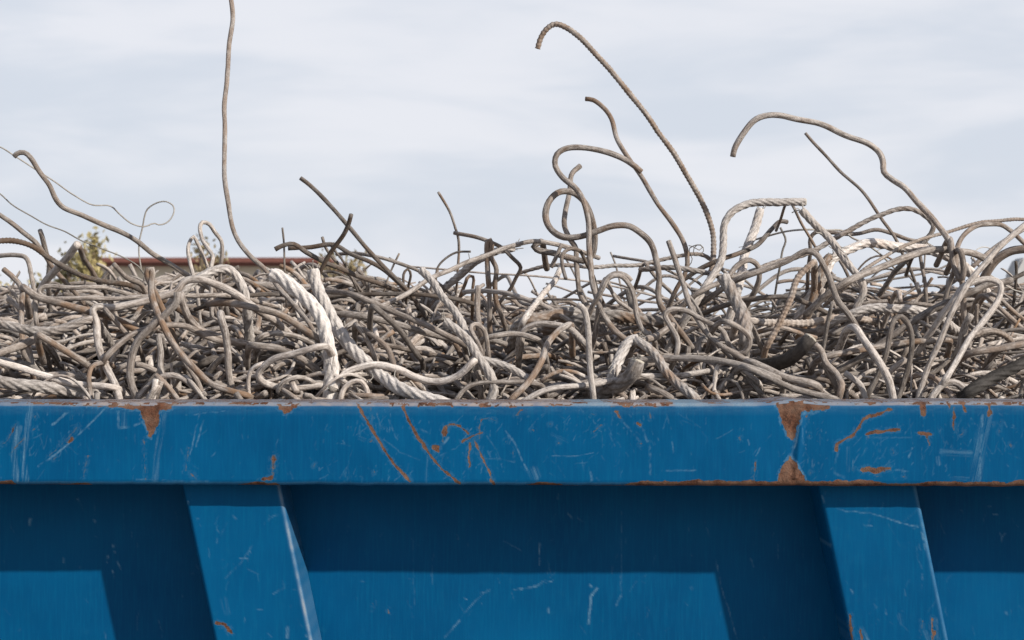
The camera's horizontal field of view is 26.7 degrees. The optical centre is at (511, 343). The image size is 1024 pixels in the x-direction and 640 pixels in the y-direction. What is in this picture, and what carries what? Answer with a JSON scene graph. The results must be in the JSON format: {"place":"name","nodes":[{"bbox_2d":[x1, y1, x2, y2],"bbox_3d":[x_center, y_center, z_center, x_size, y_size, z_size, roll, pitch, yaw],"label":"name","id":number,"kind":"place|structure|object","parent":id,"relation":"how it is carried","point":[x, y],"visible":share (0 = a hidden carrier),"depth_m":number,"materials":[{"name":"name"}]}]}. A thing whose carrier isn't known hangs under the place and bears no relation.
{"place":"outdoors","nodes":[
{"label":"outdoors","id":0,"kind":"place"},
{"bbox_2d":[97,257,344,285],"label":"building","id":1,"kind":"structure","parent":0,"point":[247,265],"depth_m":42.40,"materials":[{"name":"concrete"}]},
{"bbox_2d":[0,0,1023,324],"label":"sky","id":2,"kind":"structure","parent":0,"point":[385,107],"materials":[{"name":"white"}]},
{"label":"ground","id":3,"kind":"structure","parent":0,"visible":0},
{"bbox_2d":[69,226,116,282],"bbox_3d":[-2.030,0.701,10.400,0.252,2.548,0.261,0,0,0],"label":"leafy shrub","id":4,"kind":"object","parent":3,"relation":"on","point":[93,257],"visible":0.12,"depth_m":10.41,"materials":[{"name":"green plant"}]},
{"bbox_2d":[0,396,1023,639],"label":"scrap container","id":5,"kind":"object","parent":3,"relation":"on","point":[779,518],"visible":0.96,"depth_m":2.83,"materials":[{"name":"metal"}]},
{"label":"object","id":6,"kind":"object","parent":5,"relation":"in","visible":0},
{"bbox_2d":[0,252,1023,399],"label":"tangled rods","id":7,"kind":"object","parent":6,"relation":"on","point":[177,379],"visible":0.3,"depth_m":3.11,"materials":[{"name":"metal"}]},
{"bbox_2d":[1,267,35,379],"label":"steel rod","id":8,"kind":"object","parent":7,"relation":"on","point":[15,280],"visible":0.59,"depth_m":3.03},
{"bbox_2d":[0,253,53,371],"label":"steel rod","id":9,"kind":"object","parent":7,"relation":"on","point":[33,287],"visible":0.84,"depth_m":3.04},
{"bbox_2d":[0,336,65,370],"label":"steel rod","id":10,"kind":"object","parent":7,"relation":"on","point":[28,342],"visible":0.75,"depth_m":3.00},
{"bbox_2d":[0,213,88,306],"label":"steel rod","id":11,"kind":"object","parent":7,"relation":"on","point":[33,240],"visible":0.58,"depth_m":3.27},
{"bbox_2d":[0,375,109,398],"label":"twisted cable","id":12,"kind":"object","parent":7,"relation":"on","point":[36,386],"visible":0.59,"depth_m":2.92,"materials":[{"name":"metal"}]},
{"bbox_2d":[31,241,80,312],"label":"steel rod","id":13,"kind":"object","parent":7,"relation":"on","point":[53,272],"visible":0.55,"depth_m":3.21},
{"bbox_2d":[0,315,120,353],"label":"twisted cable","id":14,"kind":"object","parent":7,"relation":"on","point":[63,328],"visible":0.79,"depth_m":2.98,"materials":[{"name":"metal"}]},
{"bbox_2d":[0,359,128,395],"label":"steel rod","id":15,"kind":"object","parent":7,"relation":"on","point":[44,375],"visible":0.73,"depth_m":2.93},
{"bbox_2d":[34,332,100,378],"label":"steel rod","id":16,"kind":"object","parent":7,"relation":"on","point":[58,346],"visible":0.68,"depth_m":2.95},
{"bbox_2d":[0,146,174,270],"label":"thin wire","id":17,"kind":"object","parent":7,"relation":"on","point":[142,226],"visible":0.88,"depth_m":3.38,"materials":[{"name":"metal"}]},
{"bbox_2d":[0,237,198,321],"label":"ribbed rebar","id":18,"kind":"object","parent":7,"relation":"on","point":[47,256],"visible":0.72,"depth_m":3.18,"materials":[{"name":"metal"}]},
{"bbox_2d":[103,307,146,363],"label":"steel rod","id":19,"kind":"object","parent":7,"relation":"on","point":[112,317],"visible":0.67,"depth_m":2.99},
{"bbox_2d":[20,284,150,338],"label":"steel rod","id":20,"kind":"object","parent":19,"relation":"on","point":[30,292],"visible":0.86,"depth_m":3.01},
{"bbox_2d":[12,150,242,318],"bbox_3d":[-0.573,-0.163,3.291,0.386,0.249,0.036,0,0,-35],"label":"steel rod","id":21,"kind":"object","parent":7,"relation":"on","point":[59,204],"visible":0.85,"depth_m":3.26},
{"bbox_2d":[126,292,180,398],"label":"steel rod","id":22,"kind":"object","parent":7,"relation":"on","point":[144,333],"visible":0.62,"depth_m":2.93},
{"bbox_2d":[37,284,278,308],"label":"steel rod","id":23,"kind":"object","parent":7,"relation":"on","point":[129,296],"visible":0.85,"depth_m":3.03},
{"bbox_2d":[156,333,169,396],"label":"steel rod","id":24,"kind":"object","parent":7,"relation":"on","point":[163,353],"visible":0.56,"depth_m":2.95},
{"bbox_2d":[100,322,251,382],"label":"steel rod","id":25,"kind":"object","parent":7,"relation":"on","point":[112,350],"visible":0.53,"depth_m":2.97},
{"bbox_2d":[89,275,306,398],"bbox_3d":[-0.424,0.029,3.017,0.317,0.250,0.089,0,0,-23],"label":"steel rod","id":26,"kind":"object","parent":7,"relation":"on","point":[220,286],"visible":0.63,"depth_m":3.00,"materials":[{"name":"metal"}]},
{"bbox_2d":[144,267,253,398],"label":"steel rod","id":27,"kind":"object","parent":7,"relation":"on","point":[158,308],"visible":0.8,"depth_m":2.92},
{"bbox_2d":[148,264,258,341],"bbox_3d":[-0.441,-0.039,3.086,0.173,0.149,0.080,0,0,-20],"label":"twisted cable","id":28,"kind":"object","parent":7,"relation":"on","point":[239,281],"visible":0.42,"depth_m":3.06,"materials":[{"name":"metal"}]},
{"bbox_2d":[186,235,224,324],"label":"steel rod","id":29,"kind":"object","parent":7,"relation":"on","point":[199,247],"visible":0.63,"depth_m":3.28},
{"bbox_2d":[198,220,224,317],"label":"steel rod","id":30,"kind":"object","parent":7,"relation":"on","point":[206,245],"visible":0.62,"depth_m":3.25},
{"bbox_2d":[179,291,265,354],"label":"steel rod","id":31,"kind":"object","parent":7,"relation":"on","point":[189,318],"visible":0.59,"depth_m":2.99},
{"bbox_2d":[217,310,234,386],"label":"steel rod","id":32,"kind":"object","parent":7,"relation":"in","point":[222,323],"visible":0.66,"depth_m":2.93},
{"bbox_2d":[205,299,319,342],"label":"steel rod","id":33,"kind":"object","parent":7,"relation":"on","point":[302,328],"visible":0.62,"depth_m":3.00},
{"bbox_2d":[222,0,316,341],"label":"steel rod","id":34,"kind":"object","parent":7,"relation":"on","point":[282,292],"visible":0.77,"depth_m":3.16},
{"bbox_2d":[243,342,323,378],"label":"steel rod","id":35,"kind":"object","parent":7,"relation":"on","point":[308,363],"visible":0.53,"depth_m":2.94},
{"bbox_2d":[253,330,320,362],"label":"steel rod","id":36,"kind":"object","parent":7,"relation":"on","point":[260,337],"visible":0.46,"depth_m":2.99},
{"bbox_2d":[255,343,340,390],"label":"steel rod","id":37,"kind":"object","parent":7,"relation":"on","point":[326,347],"visible":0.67,"depth_m":2.90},
{"bbox_2d":[265,268,338,398],"bbox_3d":[-0.287,0.028,2.978,0.105,0.265,0.128,0,0,0],"label":"twisted cable","id":38,"kind":"object","parent":7,"relation":"on","point":[308,301],"visible":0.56,"depth_m":2.93,"materials":[{"name":"metal"}]},
{"bbox_2d":[283,338,386,391],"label":"steel rod","id":39,"kind":"object","parent":7,"relation":"on","point":[380,388],"visible":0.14,"depth_m":2.96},
{"bbox_2d":[338,239,600,366],"bbox_3d":[-0.066,-0.057,3.141,0.457,0.195,0.085,0,0,-34],"label":"steel rod","id":40,"kind":"object","parent":39,"relation":"on","point":[456,267],"visible":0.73,"depth_m":3.12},
{"bbox_2d":[193,292,483,311],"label":"steel rod","id":41,"kind":"object","parent":7,"relation":"on","point":[278,294],"visible":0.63,"depth_m":3.11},
{"bbox_2d":[274,242,426,306],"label":"steel rod","id":42,"kind":"object","parent":7,"relation":"on","point":[333,265],"visible":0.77,"depth_m":3.31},
{"bbox_2d":[288,242,418,310],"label":"steel rod","id":43,"kind":"object","parent":7,"relation":"on","point":[347,252],"visible":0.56,"depth_m":3.38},
{"bbox_2d":[299,176,429,320],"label":"steel rod","id":44,"kind":"object","parent":7,"relation":"on","point":[372,254],"visible":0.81,"depth_m":3.29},
{"bbox_2d":[302,260,448,398],"bbox_3d":[-0.181,0.015,2.947,0.233,0.262,0.122,0,0,6],"label":"twisted cable","id":45,"kind":"object","parent":7,"relation":"on","point":[359,355],"visible":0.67,"depth_m":2.96,"materials":[{"name":"metal"}]},
{"bbox_2d":[367,304,425,371],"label":"steel rod","id":46,"kind":"object","parent":7,"relation":"on","point":[383,314],"visible":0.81,"depth_m":2.96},
{"bbox_2d":[325,289,473,380],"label":"steel rod","id":47,"kind":"object","parent":7,"relation":"on","point":[417,321],"visible":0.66,"depth_m":3.01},
{"bbox_2d":[336,311,467,354],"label":"steel rod","id":48,"kind":"object","parent":7,"relation":"on","point":[379,319],"visible":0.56,"depth_m":3.00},
{"bbox_2d":[335,357,488,398],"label":"steel rod","id":49,"kind":"object","parent":7,"relation":"on","point":[467,367],"visible":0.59,"depth_m":2.93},
{"bbox_2d":[418,267,478,381],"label":"twisted cable","id":50,"kind":"object","parent":7,"relation":"on","point":[431,280],"visible":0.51,"depth_m":2.97,"materials":[{"name":"metal"}]},
{"bbox_2d":[441,309,498,398],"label":"twisted cable","id":51,"kind":"object","parent":7,"relation":"on","point":[472,347],"visible":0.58,"depth_m":2.91,"materials":[{"name":"metal"}]},
{"bbox_2d":[428,238,523,302],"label":"twisted cable","id":52,"kind":"object","parent":7,"relation":"on","point":[465,270],"visible":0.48,"depth_m":3.35,"materials":[{"name":"metal"}]},
{"bbox_2d":[469,322,491,396],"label":"steel rod","id":53,"kind":"object","parent":7,"relation":"on","point":[481,327],"visible":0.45,"depth_m":2.94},
{"bbox_2d":[453,231,522,318],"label":"steel rod","id":54,"kind":"object","parent":7,"relation":"on","point":[511,257],"visible":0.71,"depth_m":3.25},
{"bbox_2d":[484,238,508,349],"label":"steel rod","id":55,"kind":"object","parent":7,"relation":"on","point":[489,245],"visible":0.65,"depth_m":3.22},
{"bbox_2d":[454,379,549,398],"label":"steel rod","id":56,"kind":"object","parent":7,"relation":"on","point":[463,390],"visible":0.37,"depth_m":2.91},
{"bbox_2d":[463,356,544,397],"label":"twisted cable","id":57,"kind":"object","parent":7,"relation":"on","point":[514,370],"visible":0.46,"depth_m":2.92,"materials":[{"name":"metal"}]},
{"bbox_2d":[479,331,549,374],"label":"steel rod","id":58,"kind":"object","parent":7,"relation":"on","point":[538,340],"visible":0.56,"depth_m":2.96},
{"bbox_2d":[462,288,601,349],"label":"steel rod","id":59,"kind":"object","parent":7,"relation":"on","point":[565,318],"visible":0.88,"depth_m":3.11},
{"bbox_2d":[515,264,561,355],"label":"twisted cable","id":60,"kind":"object","parent":7,"relation":"on","point":[538,300],"visible":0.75,"depth_m":3.08,"materials":[{"name":"metal"}]},
{"bbox_2d":[508,321,575,398],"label":"steel rod","id":61,"kind":"object","parent":7,"relation":"on","point":[532,376],"visible":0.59,"depth_m":2.92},
{"bbox_2d":[515,321,594,371],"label":"steel rod","id":62,"kind":"object","parent":7,"relation":"on","point":[553,324],"visible":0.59,"depth_m":2.97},
{"bbox_2d":[506,307,645,363],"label":"twisted cable","id":63,"kind":"object","parent":7,"relation":"on","point":[550,314],"visible":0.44,"depth_m":3.09,"materials":[{"name":"metal"}]},
{"bbox_2d":[562,164,614,354],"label":"steel rod","id":64,"kind":"object","parent":7,"relation":"on","point":[573,171],"visible":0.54,"depth_m":3.20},
{"bbox_2d":[552,144,651,369],"bbox_3d":[0.131,-0.110,3.084,0.145,0.360,0.125,0,0,0],"label":"steel rod","id":65,"kind":"object","parent":7,"relation":"on","point":[583,201],"visible":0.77,"depth_m":3.12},
{"bbox_2d":[580,353,643,398],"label":"twisted cable","id":66,"kind":"object","parent":7,"relation":"on","point":[628,377],"visible":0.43,"depth_m":2.90,"materials":[{"name":"metal"}]},
{"bbox_2d":[541,309,683,352],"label":"twisted cable","id":67,"kind":"object","parent":7,"relation":"on","point":[658,321],"visible":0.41,"depth_m":3.09,"materials":[{"name":"metal"}]},
{"bbox_2d":[575,273,658,370],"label":"steel rod","id":68,"kind":"object","parent":7,"relation":"on","point":[628,283],"visible":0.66,"depth_m":3.02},
{"bbox_2d":[600,328,645,378],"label":"twisted cable","id":69,"kind":"object","parent":7,"relation":"on","point":[626,344],"visible":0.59,"depth_m":2.95,"materials":[{"name":"metal"}]},
{"bbox_2d":[523,368,723,398],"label":"steel rod","id":70,"kind":"object","parent":7,"relation":"on","point":[602,382],"visible":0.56,"depth_m":2.91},
{"bbox_2d":[535,21,716,317],"bbox_3d":[0.176,-0.259,3.309,0.276,0.472,0.065,0,0,-9],"label":"ribbed rebar","id":71,"kind":"object","parent":7,"relation":"on","point":[627,91],"visible":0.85,"depth_m":3.30,"materials":[{"name":"metal"}]},
{"bbox_2d":[520,252,751,315],"bbox_3d":[0.197,-0.087,3.327,0.370,0.109,0.049,0,0,-6],"label":"twisted cable","id":72,"kind":"object","parent":7,"relation":"on","point":[633,265],"visible":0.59,"depth_m":3.32,"materials":[{"name":"metal"}]},
{"bbox_2d":[585,97,689,330],"bbox_3d":[0.196,-0.183,3.251,0.171,0.384,0.058,0,0,34],"label":"steel rod","id":73,"kind":"object","parent":7,"relation":"in","point":[666,215],"visible":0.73,"depth_m":3.21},
{"bbox_2d":[625,336,700,398],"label":"twisted cable","id":74,"kind":"object","parent":7,"relation":"on","point":[678,384],"visible":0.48,"depth_m":2.93,"materials":[{"name":"metal"}]},
{"bbox_2d":[622,355,785,395],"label":"steel rod","id":75,"kind":"object","parent":7,"relation":"on","point":[696,358],"visible":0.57,"depth_m":2.92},
{"bbox_2d":[663,306,751,385],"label":"steel rod","id":76,"kind":"object","parent":7,"relation":"on","point":[715,326],"visible":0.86,"depth_m":2.95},
{"bbox_2d":[671,258,761,335],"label":"steel rod","id":77,"kind":"object","parent":7,"relation":"on","point":[732,271],"visible":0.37,"depth_m":3.12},
{"bbox_2d":[666,240,778,390],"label":"steel rod","id":78,"kind":"object","parent":7,"relation":"on","point":[722,346],"visible":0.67,"depth_m":2.97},
{"bbox_2d":[693,336,774,396],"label":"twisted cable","id":79,"kind":"object","parent":7,"relation":"on","point":[698,346],"visible":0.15,"depth_m":3.13,"materials":[{"name":"metal"}]},
{"bbox_2d":[531,188,694,352],"bbox_3d":[0.124,-0.097,3.163,0.283,0.263,0.149,0,0,35],"label":"steel rod","id":80,"kind":"object","parent":79,"relation":"on","point":[543,250],"visible":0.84,"depth_m":3.12,"materials":[{"name":"metal"}]},
{"bbox_2d":[663,198,806,352],"bbox_3d":[0.327,-0.099,3.140,0.215,0.230,0.047,0,0,-15],"label":"twisted cable","id":81,"kind":"object","parent":7,"relation":"on","point":[719,264],"visible":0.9,"depth_m":3.15,"materials":[{"name":"metal"}]},
{"bbox_2d":[718,273,752,361],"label":"twisted cable","id":82,"kind":"object","parent":7,"relation":"on","point":[733,295],"visible":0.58,"depth_m":2.98,"materials":[{"name":"metal"}]},
{"bbox_2d":[685,219,788,280],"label":"steel rod","id":83,"kind":"object","parent":7,"relation":"on","point":[764,237],"visible":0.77,"depth_m":3.26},
{"bbox_2d":[720,206,765,337],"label":"twisted cable","id":84,"kind":"object","parent":7,"relation":"on","point":[750,240],"visible":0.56,"depth_m":3.35,"materials":[{"name":"metal"}]},
{"bbox_2d":[726,333,815,369],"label":"steel rod","id":85,"kind":"object","parent":7,"relation":"on","point":[804,345],"visible":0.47,"depth_m":2.92,"materials":[{"name":"metal"}]},
{"bbox_2d":[697,294,845,348],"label":"steel rod","id":86,"kind":"object","parent":7,"relation":"on","point":[765,297],"visible":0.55,"depth_m":3.10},
{"bbox_2d":[803,246,992,316],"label":"steel rod","id":87,"kind":"object","parent":86,"relation":"on","point":[821,300],"visible":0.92,"depth_m":3.09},
{"bbox_2d":[736,358,823,392],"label":"steel rod","id":88,"kind":"object","parent":7,"relation":"on","point":[813,384],"visible":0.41,"depth_m":2.89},
{"bbox_2d":[696,248,872,359],"bbox_3d":[0.389,-0.048,3.084,0.263,0.176,0.060,0,0,8],"label":"steel rod","id":89,"kind":"object","parent":7,"relation":"on","point":[788,260],"visible":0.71,"depth_m":3.07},
{"bbox_2d":[729,364,839,398],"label":"steel rod","id":90,"kind":"object","parent":7,"relation":"on","point":[777,381],"visible":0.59,"depth_m":2.89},
{"bbox_2d":[755,259,817,376],"bbox_3d":[0.394,-0.021,3.080,0.097,0.199,0.121,0,0,0],"label":"ribbed rebar","id":91,"kind":"object","parent":7,"relation":"on","point":[812,264],"visible":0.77,"depth_m":3.02,"materials":[{"name":"metal"}]},
{"bbox_2d":[638,206,935,296],"bbox_3d":[0.404,-0.140,3.228,0.451,0.134,0.103,0,0,-14],"label":"twisted cable","id":92,"kind":"object","parent":7,"relation":"on","point":[890,278],"visible":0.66,"depth_m":3.23,"materials":[{"name":"metal"}]},
{"bbox_2d":[690,267,896,299],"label":"steel rod","id":93,"kind":"object","parent":7,"relation":"on","point":[774,277],"visible":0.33,"depth_m":3.52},
{"bbox_2d":[723,314,882,354],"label":"cable","id":94,"kind":"object","parent":7,"relation":"on","point":[763,322],"visible":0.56,"depth_m":3.07,"materials":[{"name":"metal"}]},
{"bbox_2d":[793,250,836,343],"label":"twisted cable","id":95,"kind":"object","parent":7,"relation":"on","point":[827,258],"visible":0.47,"depth_m":3.14,"materials":[{"name":"metal"}]},
{"bbox_2d":[812,342,844,398],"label":"steel rod","id":96,"kind":"object","parent":7,"relation":"on","point":[826,363],"visible":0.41,"depth_m":2.92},
{"bbox_2d":[792,201,868,360],"bbox_3d":[0.458,-0.076,3.150,0.109,0.259,0.116,0,0,0],"label":"twisted cable","id":97,"kind":"object","parent":7,"relation":"on","point":[823,232],"visible":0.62,"depth_m":3.11,"materials":[{"name":"metal"}]},
{"bbox_2d":[730,112,968,334],"bbox_3d":[0.494,-0.175,3.175,0.344,0.336,0.059,0,0,17],"label":"steel rod","id":98,"kind":"object","parent":7,"relation":"in","point":[922,207],"visible":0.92,"depth_m":3.19,"materials":[{"name":"metal"}]},
{"bbox_2d":[804,132,916,287],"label":"steel rod","id":99,"kind":"object","parent":7,"relation":"on","point":[843,174],"visible":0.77,"depth_m":3.30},
{"bbox_2d":[834,324,896,398],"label":"steel rod","id":100,"kind":"object","parent":7,"relation":"on","point":[870,349],"visible":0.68,"depth_m":2.90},
{"bbox_2d":[805,228,932,291],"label":"steel rod","id":101,"kind":"object","parent":7,"relation":"on","point":[870,230],"visible":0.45,"depth_m":3.31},
{"bbox_2d":[806,337,952,375],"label":"steel rod","id":102,"kind":"object","parent":7,"relation":"on","point":[815,362],"visible":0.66,"depth_m":2.99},
{"bbox_2d":[794,303,966,343],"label":"twisted cable","id":103,"kind":"object","parent":7,"relation":"on","point":[953,327],"visible":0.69,"depth_m":3.06,"materials":[{"name":"metal"}]},
{"bbox_2d":[866,314,914,398],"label":"steel rod","id":104,"kind":"object","parent":7,"relation":"on","point":[909,327],"visible":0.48,"depth_m":2.92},
{"bbox_2d":[811,299,973,321],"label":"steel rod","id":105,"kind":"object","parent":7,"relation":"on","point":[838,309],"visible":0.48,"depth_m":3.12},
{"bbox_2d":[940,222,1023,310],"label":"steel rod","id":106,"kind":"object","parent":105,"relation":"on","point":[967,231],"visible":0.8,"depth_m":3.13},
{"bbox_2d":[791,238,994,335],"bbox_3d":[0.581,-0.086,3.229,0.350,0.147,0.063,0,0,-18],"label":"twisted cable","id":107,"kind":"object","parent":7,"relation":"on","point":[879,244],"visible":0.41,"depth_m":3.19,"materials":[{"name":"metal"}]},
{"bbox_2d":[825,277,1013,378],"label":"steel rod","id":108,"kind":"object","parent":7,"relation":"on","point":[915,319],"visible":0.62,"depth_m":3.00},
{"bbox_2d":[822,217,1023,306],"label":"ribbed rebar","id":109,"kind":"object","parent":7,"relation":"on","point":[873,263],"visible":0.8,"depth_m":3.18,"materials":[{"name":"metal"}]},
{"bbox_2d":[933,236,966,281],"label":"steel rod","id":110,"kind":"object","parent":7,"relation":"on","point":[952,265],"visible":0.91,"depth_m":3.10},
{"bbox_2d":[914,276,1003,397],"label":"steel rod","id":111,"kind":"object","parent":7,"relation":"on","point":[985,318],"visible":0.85,"depth_m":2.96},
{"bbox_2d":[944,327,1014,372],"bbox_3d":[0.650,0.022,3.043,0.081,0.091,0.149,0,0,-11],"label":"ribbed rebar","id":112,"kind":"object","parent":7,"relation":"on","point":[1008,338],"visible":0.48,"depth_m":2.99,"materials":[{"name":"metal"}]},
{"bbox_2d":[941,340,1023,391],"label":"steel rod","id":113,"kind":"object","parent":7,"relation":"on","point":[994,349],"visible":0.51,"depth_m":2.94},
{"bbox_2d":[948,245,1023,335],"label":"steel rod","id":114,"kind":"object","parent":7,"relation":"on","point":[999,257],"visible":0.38,"depth_m":3.20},
{"bbox_2d":[956,356,1023,398],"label":"twisted cable","id":115,"kind":"object","parent":7,"relation":"on","point":[976,387],"visible":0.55,"depth_m":2.92,"materials":[{"name":"metal"}]},
{"bbox_2d":[576,302,596,398],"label":"steel rod","id":116,"kind":"object","parent":6,"relation":"on","point":[589,355],"visible":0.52,"depth_m":2.89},
{"bbox_2d":[915,222,1023,397],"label":"steel rod","id":117,"kind":"object","parent":6,"relation":"on","point":[995,251],"visible":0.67,"depth_m":2.94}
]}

